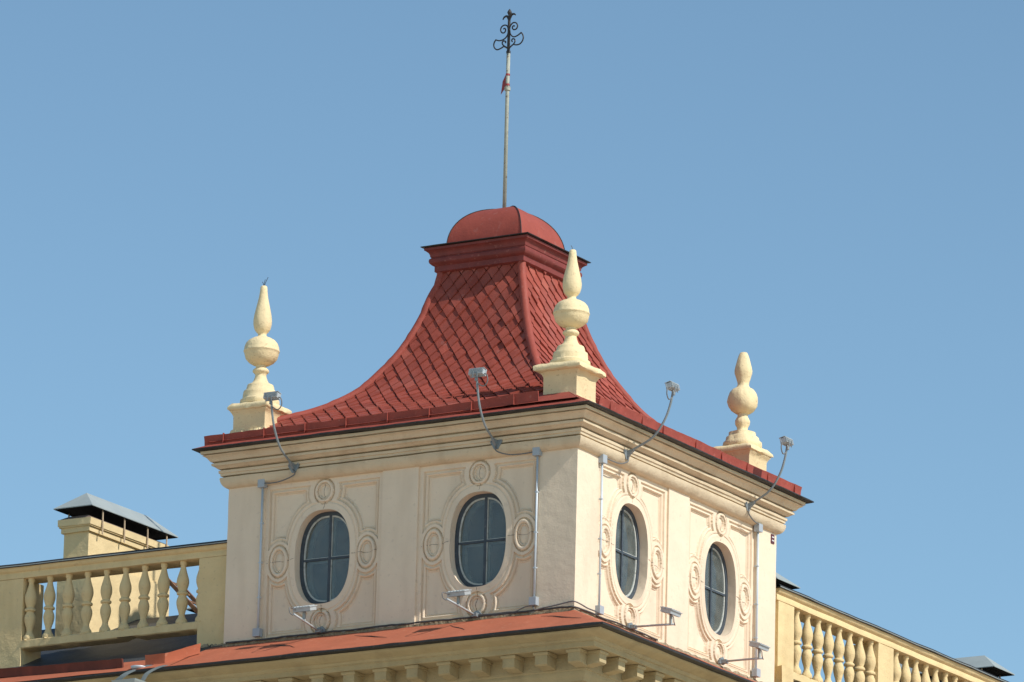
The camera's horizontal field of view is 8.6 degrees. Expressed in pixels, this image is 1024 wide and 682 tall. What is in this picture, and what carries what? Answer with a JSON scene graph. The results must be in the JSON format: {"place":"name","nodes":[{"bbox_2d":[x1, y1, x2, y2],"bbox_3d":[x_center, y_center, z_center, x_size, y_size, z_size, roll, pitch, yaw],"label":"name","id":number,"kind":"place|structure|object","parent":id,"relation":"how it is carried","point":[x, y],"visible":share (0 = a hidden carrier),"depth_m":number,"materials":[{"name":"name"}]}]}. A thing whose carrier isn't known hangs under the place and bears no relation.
{"place":"outdoors","nodes":[
{"label":"outdoors","id":0,"kind":"place"},
{"bbox_2d":[0,0,1023,681],"label":"sky","id":1,"kind":"structure","parent":0,"point":[829,194],"materials":[{"name":"blue"}]},
{"label":"ground","id":2,"kind":"structure","parent":0,"visible":0},
{"bbox_2d":[0,610,755,681],"bbox_3d":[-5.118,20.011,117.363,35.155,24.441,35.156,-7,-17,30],"label":"corner building","id":3,"kind":"structure","parent":2,"relation":"on","point":[572,646],"depth_m":98.75,"materials":[{"name":"paint"}]},
{"bbox_2d":[0,658,123,677],"bbox_3d":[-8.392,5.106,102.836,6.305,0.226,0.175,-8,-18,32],"label":"eave gutter","id":4,"kind":"object","parent":3,"relation":"on","point":[63,668],"visible":1,"depth_m":101.79,"materials":[{"name":"red metal"}]},
{"bbox_2d":[0,540,226,667],"bbox_3d":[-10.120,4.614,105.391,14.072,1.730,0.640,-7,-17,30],"label":"balustrade","id":5,"kind":"object","parent":3,"relation":"on","point":[23,640],"visible":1,"depth_m":102.90,"materials":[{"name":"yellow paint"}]},
{"bbox_2d":[53,493,177,635],"bbox_3d":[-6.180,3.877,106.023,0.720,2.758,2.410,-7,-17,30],"label":"chimney","id":6,"kind":"object","parent":3,"relation":"on","point":[93,525],"visible":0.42,"depth_m":105.54,"materials":[{"name":"paint"}]},
{"bbox_2d":[111,665,167,681],"bbox_3d":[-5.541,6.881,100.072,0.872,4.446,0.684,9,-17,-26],"label":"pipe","id":7,"kind":"object","parent":3,"relation":"attached to","point":[125,674],"visible":1,"depth_m":100.44,"materials":[{"name":"metal"}]},
{"bbox_2d":[145,643,200,664],"bbox_3d":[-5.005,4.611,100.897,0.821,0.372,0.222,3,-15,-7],"label":"eave gutter","id":8,"kind":"object","parent":3,"relation":"on","point":[162,658],"visible":1,"depth_m":100.86,"materials":[{"name":"red metal"}]},
{"bbox_2d":[169,578,197,612],"bbox_3d":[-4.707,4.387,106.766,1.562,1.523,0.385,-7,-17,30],"label":"roof ladder","id":9,"kind":"object","parent":3,"relation":"on","point":[173,585],"visible":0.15,"depth_m":107.04,"materials":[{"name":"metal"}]},
{"bbox_2d":[225,605,657,643],"bbox_3d":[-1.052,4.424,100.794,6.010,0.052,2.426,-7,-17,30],"label":"gutter","id":10,"kind":"object","parent":3,"relation":"on","point":[442,620],"visible":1,"depth_m":99.66,"materials":[{"name":"metal"}]},
{"bbox_2d":[192,205,813,681],"bbox_3d":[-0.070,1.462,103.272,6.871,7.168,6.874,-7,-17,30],"label":"corner tower","id":11,"kind":"structure","parent":3,"relation":"on","point":[406,493],"depth_m":101.01,"materials":[{"name":"paint"}]},
{"bbox_2d":[227,278,291,432],"bbox_3d":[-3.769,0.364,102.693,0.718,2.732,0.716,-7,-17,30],"label":"urn finial","id":12,"kind":"object","parent":11,"relation":"on","point":[251,410],"visible":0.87,"depth_m":102.49,"materials":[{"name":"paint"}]},
{"bbox_2d":[252,479,267,637],"bbox_3d":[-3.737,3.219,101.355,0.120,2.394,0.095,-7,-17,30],"label":"conduit","id":13,"kind":"object","parent":11,"relation":"attached to","point":[257,632],"visible":1,"depth_m":101.33,"materials":[{"name":"grey plastic"}]},
{"bbox_2d":[263,391,299,483],"bbox_3d":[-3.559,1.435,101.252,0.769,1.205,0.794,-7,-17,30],"label":"floodlight","id":14,"kind":"object","parent":11,"relation":"attached to","point":[271,397],"visible":1,"depth_m":101.02,"materials":[{"name":"grey metal"}]},
{"bbox_2d":[289,605,325,634],"bbox_3d":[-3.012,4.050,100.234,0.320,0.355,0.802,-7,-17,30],"label":"floodlight","id":15,"kind":"object","parent":11,"relation":"attached to","point":[304,609],"visible":1,"depth_m":100.16,"materials":[{"name":"grey metal"}]},
{"bbox_2d":[300,511,349,603],"bbox_3d":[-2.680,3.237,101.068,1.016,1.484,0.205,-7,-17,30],"label":"window","id":16,"kind":"structure","parent":11,"relation":"in","point":[313,528],"depth_m":101.16,"materials":[{"name":"grey glass"}]},
{"bbox_2d":[442,589,481,618],"bbox_3d":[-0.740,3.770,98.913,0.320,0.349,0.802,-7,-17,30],"label":"floodlight","id":17,"kind":"object","parent":11,"relation":"attached to","point":[458,593],"visible":1,"depth_m":98.84,"materials":[{"name":"grey metal"}]},
{"bbox_2d":[455,493,505,586],"bbox_3d":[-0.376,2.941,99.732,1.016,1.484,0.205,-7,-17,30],"label":"window","id":18,"kind":"structure","parent":11,"relation":"in","point":[462,544],"depth_m":99.83,"materials":[{"name":"grey glass"}]},
{"bbox_2d":[468,367,531,454],"bbox_3d":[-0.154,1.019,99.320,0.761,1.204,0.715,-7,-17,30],"label":"floodlight","id":19,"kind":"object","parent":11,"relation":"attached to","point":[475,373],"visible":1,"depth_m":99.32,"materials":[{"name":"grey metal"}]},
{"bbox_2d":[478,606,529,614],"bbox_3d":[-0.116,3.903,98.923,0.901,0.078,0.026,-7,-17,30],"label":"grey cable","id":20,"kind":"object","parent":11,"relation":"attached to","point":[505,611],"visible":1,"depth_m":98.89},
{"bbox_2d":[493,9,523,207],"bbox_3d":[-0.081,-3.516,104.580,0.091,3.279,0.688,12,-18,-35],"label":"roof mast","id":21,"kind":"object","parent":11,"relation":"on","point":[506,84],"visible":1,"depth_m":104.66,"materials":[{"name":"metal"}]},
{"bbox_2d":[529,447,541,606],"bbox_3d":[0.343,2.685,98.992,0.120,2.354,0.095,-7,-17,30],"label":"conduit","id":22,"kind":"object","parent":11,"relation":"attached to","point":[536,453],"visible":1,"depth_m":98.97,"materials":[{"name":"grey plastic"}]},
{"bbox_2d":[532,600,597,612],"bbox_3d":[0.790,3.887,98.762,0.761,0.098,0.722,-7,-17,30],"label":"grey cable","id":23,"kind":"object","parent":11,"relation":"attached to","point":[564,603],"visible":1,"depth_m":98.49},
{"bbox_2d":[533,246,605,406],"bbox_3d":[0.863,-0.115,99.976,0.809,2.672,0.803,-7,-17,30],"label":"urn finial","id":24,"kind":"object","parent":11,"relation":"on","point":[569,368],"visible":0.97,"depth_m":99.73,"materials":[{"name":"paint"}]},
{"bbox_2d":[595,454,606,614],"bbox_3d":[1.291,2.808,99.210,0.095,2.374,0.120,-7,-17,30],"label":"conduit","id":25,"kind":"object","parent":11,"relation":"attached to","point":[602,460],"visible":1,"depth_m":99.19,"materials":[{"name":"grey plastic"}]},
{"bbox_2d":[615,505,639,598],"bbox_3d":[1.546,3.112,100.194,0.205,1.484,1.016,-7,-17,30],"label":"window","id":26,"kind":"structure","parent":11,"relation":"in","point":[627,546],"depth_m":100.29,"materials":[{"name":"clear glass"}]},
{"bbox_2d":[607,381,679,463],"bbox_3d":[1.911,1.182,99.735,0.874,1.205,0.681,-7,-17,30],"label":"floodlight","id":27,"kind":"object","parent":11,"relation":"attached to","point":[672,387],"visible":1,"depth_m":99.82,"materials":[{"name":"grey metal"}]},
{"bbox_2d":[627,606,682,630],"bbox_3d":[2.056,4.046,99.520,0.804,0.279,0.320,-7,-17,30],"label":"floodlight","id":28,"kind":"object","parent":11,"relation":"attached to","point":[671,613],"visible":1,"depth_m":99.36,"materials":[{"name":"grey metal"}]},
{"bbox_2d":[705,543,727,634],"bbox_3d":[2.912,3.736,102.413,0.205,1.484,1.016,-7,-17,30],"label":"window","id":29,"kind":"structure","parent":11,"relation":"in","point":[716,580],"depth_m":102.52,"materials":[{"name":"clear glass"}]},
{"bbox_2d":[714,352,772,470],"bbox_3d":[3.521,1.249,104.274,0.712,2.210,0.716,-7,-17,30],"label":"urn finial","id":30,"kind":"object","parent":11,"relation":"on","point":[742,442],"visible":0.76,"depth_m":104.15,"materials":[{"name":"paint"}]},
{"bbox_2d":[718,641,770,664],"bbox_3d":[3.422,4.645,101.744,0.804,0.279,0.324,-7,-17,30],"label":"floodlight","id":31,"kind":"object","parent":11,"relation":"attached to","point":[760,647],"visible":1,"depth_m":101.59,"materials":[{"name":"grey metal"}]},
{"bbox_2d":[751,523,762,677],"bbox_3d":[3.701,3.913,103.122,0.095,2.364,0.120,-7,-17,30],"label":"conduit","id":32,"kind":"object","parent":11,"relation":"attached to","point":[756,671],"visible":1,"depth_m":103.13,"materials":[{"name":"grey plastic"}]},
{"bbox_2d":[744,436,793,523],"bbox_3d":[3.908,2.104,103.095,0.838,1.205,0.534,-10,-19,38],"label":"floodlight","id":33,"kind":"object","parent":11,"relation":"attached to","point":[787,442],"visible":1,"depth_m":102.92,"materials":[{"name":"grey metal"}]},
{"bbox_2d":[771,534,774,543],"bbox_3d":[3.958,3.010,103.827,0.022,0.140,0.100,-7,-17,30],"label":"wall plaque","id":34,"kind":"object","parent":11,"relation":"attached to","point":[772,538],"depth_m":103.81,"materials":[{"name":"silver metal"}]},
{"bbox_2d":[776,573,799,588],"bbox_3d":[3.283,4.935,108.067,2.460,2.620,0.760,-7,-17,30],"label":"chimney","id":35,"kind":"object","parent":3,"relation":"on","point":[783,581],"visible":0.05,"depth_m":107.84,"materials":[{"name":"paint"}]},
{"bbox_2d":[774,584,1008,681],"bbox_3d":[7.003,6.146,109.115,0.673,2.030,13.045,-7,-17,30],"label":"balustrade","id":36,"kind":"object","parent":3,"relation":"on","point":[875,653],"visible":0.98,"depth_m":105.96,"materials":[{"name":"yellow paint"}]},
{"bbox_2d":[899,655,1014,681],"bbox_3d":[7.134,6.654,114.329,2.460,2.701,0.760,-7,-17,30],"label":"chimney","id":37,"kind":"object","parent":3,"relation":"on","point":[986,664],"visible":0.34,"depth_m":114.14,"materials":[{"name":"paint"}]}
]}

